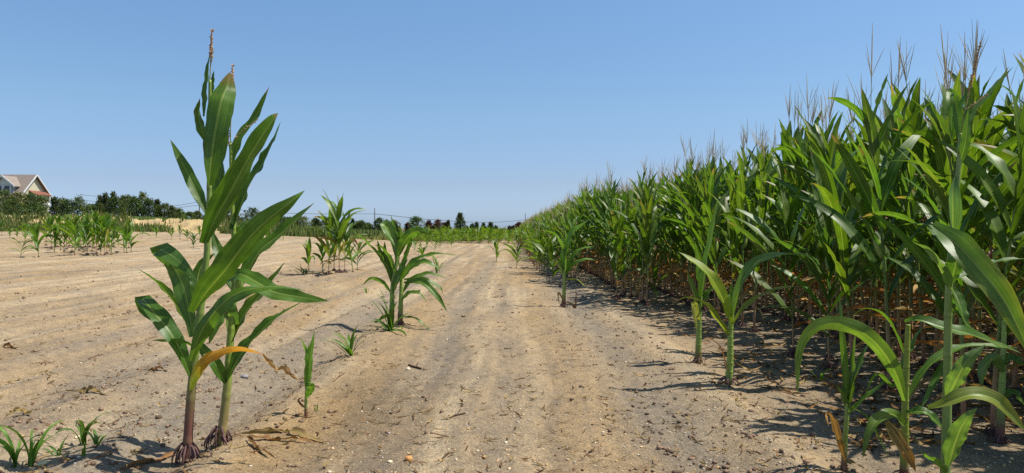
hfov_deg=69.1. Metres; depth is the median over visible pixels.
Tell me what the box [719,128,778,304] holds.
corn plant
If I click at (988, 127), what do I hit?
corn plant
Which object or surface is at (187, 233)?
corn plant
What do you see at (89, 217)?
corn plant
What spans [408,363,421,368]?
twig
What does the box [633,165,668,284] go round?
corn plant
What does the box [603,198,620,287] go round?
corn plant
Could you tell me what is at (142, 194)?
broadleaf tree
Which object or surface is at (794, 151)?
corn plant
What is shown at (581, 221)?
corn plant
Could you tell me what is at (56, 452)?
grass tuft
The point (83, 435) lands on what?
grass tuft
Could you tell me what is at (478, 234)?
corn strip
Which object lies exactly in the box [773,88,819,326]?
corn plant
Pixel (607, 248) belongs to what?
corn plant
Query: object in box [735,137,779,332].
corn plant
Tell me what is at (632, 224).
corn plant
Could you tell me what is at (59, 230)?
corn plant
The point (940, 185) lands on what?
corn plant
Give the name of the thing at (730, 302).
corn plant
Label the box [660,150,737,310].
corn plant
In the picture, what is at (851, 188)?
corn plant
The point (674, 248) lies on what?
corn plant
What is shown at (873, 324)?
corn plant
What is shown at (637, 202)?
corn plant
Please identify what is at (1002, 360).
corn plant
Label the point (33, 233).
corn plant
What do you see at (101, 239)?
corn plant
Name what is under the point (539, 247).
corn plant
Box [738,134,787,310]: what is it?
corn plant
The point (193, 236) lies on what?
corn plant
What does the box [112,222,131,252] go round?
corn plant
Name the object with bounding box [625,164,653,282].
corn plant
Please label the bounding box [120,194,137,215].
broadleaf tree
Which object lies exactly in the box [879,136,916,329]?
corn plant
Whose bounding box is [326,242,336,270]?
corn plant
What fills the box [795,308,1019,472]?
corn plant
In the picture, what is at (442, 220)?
overhead wire
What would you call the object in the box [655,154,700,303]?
corn plant
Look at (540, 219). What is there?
corn crop
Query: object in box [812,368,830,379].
grass tuft
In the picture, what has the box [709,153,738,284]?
corn plant
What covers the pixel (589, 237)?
corn plant
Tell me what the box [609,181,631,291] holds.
corn plant
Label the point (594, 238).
corn plant
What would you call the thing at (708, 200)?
corn plant
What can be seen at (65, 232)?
corn plant
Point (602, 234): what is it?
corn plant
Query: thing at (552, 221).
corn plant
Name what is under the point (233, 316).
corn plant
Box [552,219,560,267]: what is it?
corn plant
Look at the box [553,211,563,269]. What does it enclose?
corn plant
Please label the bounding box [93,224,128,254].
corn plant
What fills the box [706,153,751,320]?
corn plant
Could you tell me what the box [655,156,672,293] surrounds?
corn plant
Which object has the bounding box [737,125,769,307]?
corn plant
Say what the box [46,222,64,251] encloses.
corn plant
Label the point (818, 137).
corn plant
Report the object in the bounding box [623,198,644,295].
corn plant
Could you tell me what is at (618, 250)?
corn plant
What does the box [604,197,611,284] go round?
corn plant
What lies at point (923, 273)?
corn plant
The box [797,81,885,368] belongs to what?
corn plant
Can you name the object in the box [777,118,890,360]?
corn plant
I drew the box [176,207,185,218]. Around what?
broadleaf tree
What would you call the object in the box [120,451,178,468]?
dry leaf
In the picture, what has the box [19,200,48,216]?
broadleaf tree
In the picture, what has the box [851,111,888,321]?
corn plant
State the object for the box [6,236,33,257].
corn plant
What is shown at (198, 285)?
corn plant
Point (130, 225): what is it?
corn plant
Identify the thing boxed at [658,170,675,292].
corn plant
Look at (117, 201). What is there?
broadleaf tree
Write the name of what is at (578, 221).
corn plant
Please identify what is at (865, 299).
corn plant
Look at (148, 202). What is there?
broadleaf tree
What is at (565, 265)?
corn plant
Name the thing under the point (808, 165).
corn plant
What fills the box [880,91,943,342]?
corn plant
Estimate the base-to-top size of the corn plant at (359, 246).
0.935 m
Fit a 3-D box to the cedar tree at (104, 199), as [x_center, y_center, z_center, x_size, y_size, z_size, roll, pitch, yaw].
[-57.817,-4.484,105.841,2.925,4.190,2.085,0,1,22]
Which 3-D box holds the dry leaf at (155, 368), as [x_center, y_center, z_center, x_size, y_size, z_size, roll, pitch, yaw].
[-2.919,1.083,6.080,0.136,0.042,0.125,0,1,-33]
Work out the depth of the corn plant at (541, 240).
19.62 m
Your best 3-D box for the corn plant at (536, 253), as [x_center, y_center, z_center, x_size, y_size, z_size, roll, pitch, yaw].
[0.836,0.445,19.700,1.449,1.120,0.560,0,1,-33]
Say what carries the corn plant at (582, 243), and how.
on the ground
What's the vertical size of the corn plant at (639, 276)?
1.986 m
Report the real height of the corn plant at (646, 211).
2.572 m
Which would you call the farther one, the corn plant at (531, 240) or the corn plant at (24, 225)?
the corn plant at (24, 225)
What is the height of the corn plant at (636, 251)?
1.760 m
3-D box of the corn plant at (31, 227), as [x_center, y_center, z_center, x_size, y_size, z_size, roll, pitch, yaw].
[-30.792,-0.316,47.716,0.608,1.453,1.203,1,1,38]
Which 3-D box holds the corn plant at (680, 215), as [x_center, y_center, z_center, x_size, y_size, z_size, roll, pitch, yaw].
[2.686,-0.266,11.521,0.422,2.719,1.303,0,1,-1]
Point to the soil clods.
(658, 447)
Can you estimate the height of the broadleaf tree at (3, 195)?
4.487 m
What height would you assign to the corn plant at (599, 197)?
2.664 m
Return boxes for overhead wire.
[379,214,519,222]
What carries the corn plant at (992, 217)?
on the ground
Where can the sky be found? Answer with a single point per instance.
(496, 111)
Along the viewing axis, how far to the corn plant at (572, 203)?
21.36 m
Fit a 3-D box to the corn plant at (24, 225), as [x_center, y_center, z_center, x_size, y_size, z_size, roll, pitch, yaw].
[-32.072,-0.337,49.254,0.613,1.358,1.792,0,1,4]
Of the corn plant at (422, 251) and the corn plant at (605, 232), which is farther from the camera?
the corn plant at (422, 251)
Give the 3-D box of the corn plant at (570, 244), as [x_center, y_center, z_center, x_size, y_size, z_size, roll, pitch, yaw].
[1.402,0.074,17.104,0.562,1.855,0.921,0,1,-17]
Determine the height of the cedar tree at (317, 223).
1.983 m
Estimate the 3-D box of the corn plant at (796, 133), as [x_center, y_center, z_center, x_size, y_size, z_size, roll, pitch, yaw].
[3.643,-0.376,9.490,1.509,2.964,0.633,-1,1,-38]
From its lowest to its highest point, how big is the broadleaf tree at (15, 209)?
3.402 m
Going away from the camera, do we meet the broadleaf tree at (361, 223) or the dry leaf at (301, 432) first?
the dry leaf at (301, 432)
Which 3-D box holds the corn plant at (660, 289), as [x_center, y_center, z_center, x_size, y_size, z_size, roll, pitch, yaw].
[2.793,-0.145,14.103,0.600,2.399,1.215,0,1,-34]
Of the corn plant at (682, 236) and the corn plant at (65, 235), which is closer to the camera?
the corn plant at (682, 236)
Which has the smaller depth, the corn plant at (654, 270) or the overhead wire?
the corn plant at (654, 270)
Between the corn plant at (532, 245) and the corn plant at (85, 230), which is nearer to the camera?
the corn plant at (532, 245)
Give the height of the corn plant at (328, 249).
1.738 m
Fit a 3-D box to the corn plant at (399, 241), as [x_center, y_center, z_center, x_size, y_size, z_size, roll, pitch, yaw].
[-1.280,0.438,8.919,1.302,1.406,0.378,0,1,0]
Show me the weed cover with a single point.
(297, 230)
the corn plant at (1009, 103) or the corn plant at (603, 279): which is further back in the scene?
the corn plant at (603, 279)
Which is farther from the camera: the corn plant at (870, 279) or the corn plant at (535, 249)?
the corn plant at (535, 249)
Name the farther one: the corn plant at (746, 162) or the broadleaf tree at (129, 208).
the broadleaf tree at (129, 208)
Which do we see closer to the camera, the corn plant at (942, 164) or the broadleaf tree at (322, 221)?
the corn plant at (942, 164)
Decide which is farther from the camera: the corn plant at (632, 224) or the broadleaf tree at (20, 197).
the broadleaf tree at (20, 197)
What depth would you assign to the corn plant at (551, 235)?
22.81 m
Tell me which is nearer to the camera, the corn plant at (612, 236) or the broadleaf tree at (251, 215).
the corn plant at (612, 236)
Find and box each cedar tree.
[44,196,60,216]
[96,194,101,203]
[100,191,108,212]
[107,191,120,215]
[151,199,160,217]
[166,205,179,217]
[312,219,321,226]
[452,212,467,230]
[487,221,493,228]
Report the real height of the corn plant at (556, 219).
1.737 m
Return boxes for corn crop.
[517,53,1023,384]
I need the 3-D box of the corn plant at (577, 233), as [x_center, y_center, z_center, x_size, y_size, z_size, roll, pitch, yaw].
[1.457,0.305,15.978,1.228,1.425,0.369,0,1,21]
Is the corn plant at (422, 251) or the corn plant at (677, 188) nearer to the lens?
the corn plant at (677, 188)
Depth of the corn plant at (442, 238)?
43.83 m
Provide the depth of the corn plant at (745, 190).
9.07 m
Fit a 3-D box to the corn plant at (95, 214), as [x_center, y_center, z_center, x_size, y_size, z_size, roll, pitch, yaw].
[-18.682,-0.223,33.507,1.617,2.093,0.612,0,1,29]
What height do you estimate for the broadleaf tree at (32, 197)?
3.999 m
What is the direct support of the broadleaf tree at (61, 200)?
on the ground
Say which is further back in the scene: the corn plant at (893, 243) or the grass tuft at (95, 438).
the corn plant at (893, 243)
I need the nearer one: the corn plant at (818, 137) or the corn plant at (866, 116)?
the corn plant at (866, 116)
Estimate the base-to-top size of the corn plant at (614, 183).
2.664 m
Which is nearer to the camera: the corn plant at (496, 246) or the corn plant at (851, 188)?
the corn plant at (851, 188)
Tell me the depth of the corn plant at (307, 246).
21.12 m
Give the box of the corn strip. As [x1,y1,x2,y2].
[412,225,520,243]
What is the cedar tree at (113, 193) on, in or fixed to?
on the ground
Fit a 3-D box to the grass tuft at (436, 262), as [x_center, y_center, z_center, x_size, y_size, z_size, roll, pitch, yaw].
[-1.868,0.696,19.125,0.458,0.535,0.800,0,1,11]
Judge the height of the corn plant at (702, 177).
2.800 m
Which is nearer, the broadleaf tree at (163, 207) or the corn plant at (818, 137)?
the corn plant at (818, 137)
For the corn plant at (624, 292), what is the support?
on the ground
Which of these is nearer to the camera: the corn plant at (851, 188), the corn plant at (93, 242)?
the corn plant at (851, 188)
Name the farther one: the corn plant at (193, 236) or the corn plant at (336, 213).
the corn plant at (193, 236)
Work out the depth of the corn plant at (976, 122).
5.54 m
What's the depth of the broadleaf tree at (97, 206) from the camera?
102.69 m
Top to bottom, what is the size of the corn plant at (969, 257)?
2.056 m
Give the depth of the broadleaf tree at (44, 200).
103.83 m
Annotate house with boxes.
[0,175,52,210]
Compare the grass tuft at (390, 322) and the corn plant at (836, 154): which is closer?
the grass tuft at (390, 322)
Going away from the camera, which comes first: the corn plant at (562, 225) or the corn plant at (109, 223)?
the corn plant at (562, 225)
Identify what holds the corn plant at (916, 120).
on the ground
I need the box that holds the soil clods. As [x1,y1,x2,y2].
[0,257,941,472]
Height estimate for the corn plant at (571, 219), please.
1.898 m
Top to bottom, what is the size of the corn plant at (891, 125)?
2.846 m
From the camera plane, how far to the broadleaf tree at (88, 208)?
103.58 m
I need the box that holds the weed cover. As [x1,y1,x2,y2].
[0,209,511,240]
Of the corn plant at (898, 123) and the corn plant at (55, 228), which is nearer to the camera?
the corn plant at (898, 123)
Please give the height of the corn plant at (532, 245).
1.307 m
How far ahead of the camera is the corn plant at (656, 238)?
14.71 m
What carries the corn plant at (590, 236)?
on the ground
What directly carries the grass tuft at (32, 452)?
on the ground
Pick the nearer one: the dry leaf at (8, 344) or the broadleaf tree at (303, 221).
the dry leaf at (8, 344)
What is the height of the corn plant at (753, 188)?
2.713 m
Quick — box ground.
[0,215,1023,472]
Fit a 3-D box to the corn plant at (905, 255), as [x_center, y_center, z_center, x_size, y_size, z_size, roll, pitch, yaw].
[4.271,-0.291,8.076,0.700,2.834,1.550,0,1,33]
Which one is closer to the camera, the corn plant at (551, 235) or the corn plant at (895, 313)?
the corn plant at (895, 313)
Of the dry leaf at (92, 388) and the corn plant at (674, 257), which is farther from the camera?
the corn plant at (674, 257)
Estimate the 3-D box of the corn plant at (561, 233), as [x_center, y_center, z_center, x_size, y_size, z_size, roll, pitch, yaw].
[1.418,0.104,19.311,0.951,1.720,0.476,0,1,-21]
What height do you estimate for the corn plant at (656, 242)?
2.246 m
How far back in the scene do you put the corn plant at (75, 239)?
31.90 m
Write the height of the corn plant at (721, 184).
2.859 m
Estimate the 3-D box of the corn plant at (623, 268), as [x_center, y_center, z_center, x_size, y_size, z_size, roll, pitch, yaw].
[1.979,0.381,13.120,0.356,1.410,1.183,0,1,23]
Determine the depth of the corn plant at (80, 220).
41.45 m
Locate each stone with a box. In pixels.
[35,460,47,466]
[405,455,412,460]
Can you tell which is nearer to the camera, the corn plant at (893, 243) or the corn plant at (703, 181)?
the corn plant at (893, 243)
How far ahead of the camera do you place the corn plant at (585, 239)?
20.24 m
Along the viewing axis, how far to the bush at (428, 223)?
111.82 m
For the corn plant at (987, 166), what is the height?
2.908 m
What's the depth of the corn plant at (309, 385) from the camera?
4.68 m
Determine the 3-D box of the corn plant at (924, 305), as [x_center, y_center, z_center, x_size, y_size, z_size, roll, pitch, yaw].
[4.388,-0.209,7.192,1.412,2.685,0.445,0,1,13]
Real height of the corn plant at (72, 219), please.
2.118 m
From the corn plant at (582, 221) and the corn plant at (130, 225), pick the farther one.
the corn plant at (130, 225)
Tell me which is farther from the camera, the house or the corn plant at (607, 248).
the house
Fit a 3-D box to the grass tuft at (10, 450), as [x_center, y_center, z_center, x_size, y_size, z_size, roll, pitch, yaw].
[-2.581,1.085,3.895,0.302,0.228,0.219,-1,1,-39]
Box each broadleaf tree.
[0,188,16,212]
[0,197,28,215]
[1,191,33,214]
[19,192,44,213]
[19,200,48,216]
[32,195,53,212]
[48,196,71,215]
[56,199,78,214]
[68,194,90,215]
[83,204,94,212]
[87,202,104,213]
[102,196,126,215]
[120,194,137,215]
[125,196,143,216]
[134,191,151,216]
[136,197,159,216]
[152,201,173,217]
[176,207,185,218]
[185,211,198,218]
[194,210,203,218]
[224,211,243,220]
[242,207,258,219]
[294,216,312,226]
[320,216,330,226]
[352,220,368,228]
[364,223,374,229]
[371,216,383,230]
[408,214,424,227]
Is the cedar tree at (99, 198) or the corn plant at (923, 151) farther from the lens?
the cedar tree at (99, 198)
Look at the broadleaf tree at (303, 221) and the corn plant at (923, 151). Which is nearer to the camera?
the corn plant at (923, 151)
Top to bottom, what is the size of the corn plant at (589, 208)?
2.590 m
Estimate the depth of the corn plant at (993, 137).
5.51 m
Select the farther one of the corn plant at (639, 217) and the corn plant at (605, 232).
the corn plant at (605, 232)
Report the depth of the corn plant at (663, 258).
14.02 m
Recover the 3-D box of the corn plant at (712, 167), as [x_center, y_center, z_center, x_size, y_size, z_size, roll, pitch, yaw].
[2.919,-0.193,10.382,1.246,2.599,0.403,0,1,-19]
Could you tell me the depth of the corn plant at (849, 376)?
3.63 m
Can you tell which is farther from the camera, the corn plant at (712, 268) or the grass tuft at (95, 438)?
the corn plant at (712, 268)
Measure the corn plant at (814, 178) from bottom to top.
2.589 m
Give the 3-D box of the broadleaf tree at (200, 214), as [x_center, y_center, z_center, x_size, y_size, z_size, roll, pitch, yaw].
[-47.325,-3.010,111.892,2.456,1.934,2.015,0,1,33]
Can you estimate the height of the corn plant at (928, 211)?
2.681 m
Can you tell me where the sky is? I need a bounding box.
[0,0,1023,227]
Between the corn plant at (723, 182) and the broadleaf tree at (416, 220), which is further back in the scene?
the broadleaf tree at (416, 220)
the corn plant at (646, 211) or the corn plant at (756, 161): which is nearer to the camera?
the corn plant at (756, 161)
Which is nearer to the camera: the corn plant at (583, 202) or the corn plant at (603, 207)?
the corn plant at (603, 207)
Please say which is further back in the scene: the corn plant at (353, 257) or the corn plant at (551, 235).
the corn plant at (551, 235)
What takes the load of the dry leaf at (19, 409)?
on the ground
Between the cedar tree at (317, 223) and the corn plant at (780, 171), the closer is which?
the corn plant at (780, 171)
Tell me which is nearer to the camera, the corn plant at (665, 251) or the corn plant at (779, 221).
the corn plant at (779, 221)
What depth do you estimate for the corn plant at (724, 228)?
10.98 m
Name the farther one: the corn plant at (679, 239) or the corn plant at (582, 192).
the corn plant at (582, 192)
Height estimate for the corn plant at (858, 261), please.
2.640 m
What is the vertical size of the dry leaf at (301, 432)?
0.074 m
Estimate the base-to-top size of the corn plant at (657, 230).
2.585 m
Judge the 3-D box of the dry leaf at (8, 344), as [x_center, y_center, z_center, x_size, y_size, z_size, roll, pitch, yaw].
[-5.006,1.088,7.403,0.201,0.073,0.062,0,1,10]
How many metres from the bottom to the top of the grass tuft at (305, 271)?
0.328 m
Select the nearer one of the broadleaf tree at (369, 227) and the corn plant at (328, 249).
the corn plant at (328, 249)
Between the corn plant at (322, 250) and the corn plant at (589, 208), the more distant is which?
the corn plant at (322, 250)
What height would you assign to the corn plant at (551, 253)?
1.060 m
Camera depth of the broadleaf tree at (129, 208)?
102.69 m
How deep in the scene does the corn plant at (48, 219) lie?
43.25 m
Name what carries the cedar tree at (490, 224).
on the ground
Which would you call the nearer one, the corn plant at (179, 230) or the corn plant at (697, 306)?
the corn plant at (697, 306)
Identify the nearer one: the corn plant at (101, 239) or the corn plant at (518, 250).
the corn plant at (518, 250)
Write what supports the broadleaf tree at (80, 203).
on the ground
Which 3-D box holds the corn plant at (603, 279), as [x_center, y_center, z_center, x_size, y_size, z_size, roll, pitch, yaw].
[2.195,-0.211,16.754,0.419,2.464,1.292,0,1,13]
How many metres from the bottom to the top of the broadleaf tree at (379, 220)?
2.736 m
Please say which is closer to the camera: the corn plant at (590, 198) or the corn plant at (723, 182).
the corn plant at (723, 182)
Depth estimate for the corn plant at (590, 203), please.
17.75 m
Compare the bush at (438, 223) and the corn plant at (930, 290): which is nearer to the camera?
the corn plant at (930, 290)
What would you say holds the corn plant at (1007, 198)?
on the ground
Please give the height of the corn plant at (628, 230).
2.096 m
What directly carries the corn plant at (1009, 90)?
on the ground
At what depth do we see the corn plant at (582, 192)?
19.55 m
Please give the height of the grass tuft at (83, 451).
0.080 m
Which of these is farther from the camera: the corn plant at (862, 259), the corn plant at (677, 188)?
the corn plant at (677, 188)
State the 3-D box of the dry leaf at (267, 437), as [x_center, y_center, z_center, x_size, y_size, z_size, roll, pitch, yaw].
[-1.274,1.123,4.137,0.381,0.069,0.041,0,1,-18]
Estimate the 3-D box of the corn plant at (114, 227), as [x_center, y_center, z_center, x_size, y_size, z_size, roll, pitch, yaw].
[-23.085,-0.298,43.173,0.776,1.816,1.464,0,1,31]
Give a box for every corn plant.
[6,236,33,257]
[15,223,35,240]
[17,222,50,256]
[22,221,39,242]
[40,213,63,248]
[40,216,53,245]
[42,221,75,251]
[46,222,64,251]
[47,222,65,249]
[54,214,62,246]
[56,220,91,254]
[58,210,84,251]
[60,217,71,248]
[66,222,88,252]
[73,213,90,247]
[79,214,98,254]
[83,209,107,254]
[83,212,91,246]
[88,222,105,254]
[90,219,132,250]
[91,222,99,250]
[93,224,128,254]
[98,212,112,253]
[98,216,113,255]
[110,216,123,246]
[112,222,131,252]
[127,220,150,251]
[135,29,304,466]
[176,224,183,238]
[181,229,195,237]
[189,232,198,247]
[199,63,327,450]
[297,331,314,417]
[301,237,314,269]
[311,242,330,272]
[312,210,350,274]
[313,190,365,273]
[318,211,367,272]
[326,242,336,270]
[333,236,361,271]
[340,239,374,269]
[355,216,453,328]
[418,245,426,257]
[431,235,447,245]
[484,240,503,261]
[501,239,525,267]
[519,234,560,275]
[520,233,558,273]
[524,230,543,269]
[525,226,536,265]
[527,226,537,268]
[531,226,550,272]
[536,227,548,273]
[544,236,578,282]
[545,212,560,266]
[545,214,555,252]
[545,221,592,307]
[552,206,574,276]
[552,214,560,267]
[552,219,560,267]
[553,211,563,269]
[554,217,582,267]
[555,219,600,282]
[557,203,589,280]
[561,179,601,273]
[562,184,594,257]
[563,203,578,277]
[564,199,587,277]
[568,186,596,270]
[570,183,596,273]
[571,185,588,255]
[571,196,588,268]
[572,186,598,266]
[575,181,596,271]
[576,177,605,276]
[579,181,605,276]
[579,183,608,275]
[580,175,617,278]
[581,186,591,271]
[581,187,609,271]
[583,175,593,268]
[583,179,609,267]
[584,165,628,283]
[584,173,600,274]
[586,183,609,279]
[589,161,621,286]
[589,171,631,286]
[592,176,632,288]
[593,176,609,281]
[593,179,609,281]
[593,194,609,283]
[598,191,636,294]
[599,181,612,280]
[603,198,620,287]
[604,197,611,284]
[605,155,680,302]
[605,199,620,289]
[607,178,645,298]
[607,223,630,297]
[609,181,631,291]
[609,209,635,299]
[617,196,658,300]
[621,165,666,306]
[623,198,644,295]
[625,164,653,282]
[629,168,658,277]
[632,179,669,288]
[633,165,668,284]
[633,168,654,283]
[633,189,648,299]
[633,258,676,302]
[638,158,676,288]
[645,167,675,290]
[646,173,678,291]
[649,167,686,296]
[650,187,686,293]
[652,169,687,295]
[653,156,702,301]
[654,152,724,294]
[654,179,672,289]
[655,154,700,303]
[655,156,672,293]
[658,138,736,292]
[658,151,720,302]
[658,159,685,298]
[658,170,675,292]
[658,205,701,298]
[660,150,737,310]
[667,134,703,305]
[672,147,721,288]
[674,252,820,386]
[677,143,737,309]
[685,131,749,311]
[687,197,718,363]
[692,142,738,316]
[697,124,780,326]
[700,145,714,295]
[701,140,748,300]
[705,153,727,293]
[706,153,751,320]
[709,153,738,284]
[711,147,727,279]
[715,144,735,293]
[716,117,770,305]
[719,123,790,312]
[719,127,768,287]
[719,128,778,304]
[726,131,777,309]
[729,181,864,357]
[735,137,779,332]
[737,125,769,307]
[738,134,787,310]
[744,97,844,323]
[744,101,804,320]
[745,127,799,315]
[751,84,794,320]
[755,108,845,321]
[759,217,892,370]
[761,82,885,333]
[767,111,859,330]
[770,95,870,338]
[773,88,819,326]
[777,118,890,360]
[779,105,894,335]
[791,23,973,391]
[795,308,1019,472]
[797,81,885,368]
[801,87,905,342]
[802,111,897,341]
[809,75,926,351]
[816,93,878,305]
[825,294,890,472]
[833,123,870,319]
[835,98,904,348]
[840,50,932,358]
[842,128,935,333]
[843,36,988,365]
[845,150,943,334]
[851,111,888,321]
[852,40,924,360]
[856,87,900,324]
[856,119,900,326]
[863,47,1017,416]
[867,53,1023,426]
[874,31,996,370]
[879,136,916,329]
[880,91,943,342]
[882,80,917,338]
[892,64,1021,380]
[893,117,944,339]
[897,81,990,352]
[898,49,1023,436]
[910,24,980,408]
[912,42,1023,472]
[912,57,988,364]
[913,23,1019,391]
[915,49,1023,364]
[916,54,1023,396]
[922,89,976,347]
[931,27,1017,385]
[963,93,1023,342]
[977,288,1023,444]
[985,85,1022,327]
[985,139,1023,370]
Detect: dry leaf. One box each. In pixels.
[3,342,18,348]
[5,406,32,416]
[65,385,102,393]
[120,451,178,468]
[148,365,163,370]
[241,427,325,441]
[247,435,315,442]
[248,436,274,457]
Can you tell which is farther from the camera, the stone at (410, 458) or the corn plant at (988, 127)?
the corn plant at (988, 127)
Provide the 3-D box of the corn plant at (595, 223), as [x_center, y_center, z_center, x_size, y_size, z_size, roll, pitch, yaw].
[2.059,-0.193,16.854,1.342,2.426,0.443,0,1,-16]
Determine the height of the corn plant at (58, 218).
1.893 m
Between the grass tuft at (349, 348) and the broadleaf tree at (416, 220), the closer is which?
the grass tuft at (349, 348)
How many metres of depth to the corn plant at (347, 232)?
19.18 m
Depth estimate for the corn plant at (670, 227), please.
12.18 m
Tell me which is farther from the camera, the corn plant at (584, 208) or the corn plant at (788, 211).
the corn plant at (584, 208)
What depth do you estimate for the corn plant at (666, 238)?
13.15 m
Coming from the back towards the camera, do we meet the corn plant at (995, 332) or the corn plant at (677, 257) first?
the corn plant at (677, 257)
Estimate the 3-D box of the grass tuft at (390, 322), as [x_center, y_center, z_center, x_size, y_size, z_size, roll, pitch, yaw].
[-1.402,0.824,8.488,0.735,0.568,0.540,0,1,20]
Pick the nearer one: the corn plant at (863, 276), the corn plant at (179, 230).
the corn plant at (863, 276)
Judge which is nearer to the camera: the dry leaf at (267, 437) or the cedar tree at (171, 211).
the dry leaf at (267, 437)
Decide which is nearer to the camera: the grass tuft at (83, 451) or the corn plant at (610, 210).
the grass tuft at (83, 451)
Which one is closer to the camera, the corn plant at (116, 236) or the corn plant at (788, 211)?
the corn plant at (788, 211)
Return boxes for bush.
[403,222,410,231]
[424,220,433,228]
[433,219,442,229]
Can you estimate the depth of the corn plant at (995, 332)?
6.30 m
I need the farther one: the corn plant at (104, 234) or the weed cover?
the weed cover
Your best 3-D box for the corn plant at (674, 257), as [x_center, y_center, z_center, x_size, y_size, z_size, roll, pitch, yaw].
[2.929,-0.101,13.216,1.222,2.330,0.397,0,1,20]
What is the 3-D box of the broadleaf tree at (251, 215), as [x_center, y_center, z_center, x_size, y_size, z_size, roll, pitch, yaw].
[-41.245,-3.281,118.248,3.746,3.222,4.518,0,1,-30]
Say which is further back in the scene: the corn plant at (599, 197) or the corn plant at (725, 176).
the corn plant at (599, 197)
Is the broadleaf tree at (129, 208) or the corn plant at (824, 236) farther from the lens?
the broadleaf tree at (129, 208)
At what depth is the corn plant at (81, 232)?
35.17 m
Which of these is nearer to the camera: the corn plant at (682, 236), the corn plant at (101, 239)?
the corn plant at (682, 236)
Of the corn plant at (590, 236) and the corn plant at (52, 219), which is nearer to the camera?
the corn plant at (590, 236)
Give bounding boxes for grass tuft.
[0,420,65,466]
[0,426,54,467]
[44,439,65,455]
[55,413,109,445]
[81,443,85,456]
[83,429,105,445]
[290,264,310,273]
[323,326,372,355]
[363,289,407,336]
[432,256,443,273]
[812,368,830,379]
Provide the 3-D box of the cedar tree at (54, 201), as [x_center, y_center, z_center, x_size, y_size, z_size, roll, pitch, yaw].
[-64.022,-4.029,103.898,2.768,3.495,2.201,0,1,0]
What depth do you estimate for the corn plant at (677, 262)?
12.74 m
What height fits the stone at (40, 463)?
0.031 m
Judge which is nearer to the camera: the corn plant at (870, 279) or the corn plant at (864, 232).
the corn plant at (864, 232)
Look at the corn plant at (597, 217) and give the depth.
17.05 m
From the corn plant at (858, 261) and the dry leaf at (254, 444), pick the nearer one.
the dry leaf at (254, 444)
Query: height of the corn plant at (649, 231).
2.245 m
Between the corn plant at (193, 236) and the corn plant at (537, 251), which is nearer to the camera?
the corn plant at (537, 251)
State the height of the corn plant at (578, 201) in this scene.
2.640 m
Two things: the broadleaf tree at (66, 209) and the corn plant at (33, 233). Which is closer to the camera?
the corn plant at (33, 233)
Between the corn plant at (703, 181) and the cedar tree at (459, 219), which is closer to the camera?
the corn plant at (703, 181)
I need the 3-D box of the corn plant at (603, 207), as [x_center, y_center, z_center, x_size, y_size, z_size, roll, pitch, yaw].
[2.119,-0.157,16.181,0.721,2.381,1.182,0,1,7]
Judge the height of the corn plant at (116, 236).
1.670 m
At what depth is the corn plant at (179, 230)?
52.54 m
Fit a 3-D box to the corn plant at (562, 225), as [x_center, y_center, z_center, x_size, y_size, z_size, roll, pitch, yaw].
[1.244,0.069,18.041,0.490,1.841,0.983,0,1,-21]
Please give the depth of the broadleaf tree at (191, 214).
109.73 m
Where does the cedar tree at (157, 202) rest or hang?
on the ground
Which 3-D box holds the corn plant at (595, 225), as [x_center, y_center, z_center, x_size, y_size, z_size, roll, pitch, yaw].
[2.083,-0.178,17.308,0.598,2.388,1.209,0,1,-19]
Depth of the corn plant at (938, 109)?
7.26 m
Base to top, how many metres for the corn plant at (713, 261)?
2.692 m
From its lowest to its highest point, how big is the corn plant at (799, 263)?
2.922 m
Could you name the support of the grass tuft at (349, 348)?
on the ground
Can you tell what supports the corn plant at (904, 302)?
on the ground
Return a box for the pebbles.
[0,280,1023,472]
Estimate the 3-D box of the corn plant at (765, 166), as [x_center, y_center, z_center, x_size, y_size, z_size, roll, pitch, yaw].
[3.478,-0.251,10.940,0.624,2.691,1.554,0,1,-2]
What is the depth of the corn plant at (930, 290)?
4.82 m
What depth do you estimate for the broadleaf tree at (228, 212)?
117.39 m
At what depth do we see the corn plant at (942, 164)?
4.67 m

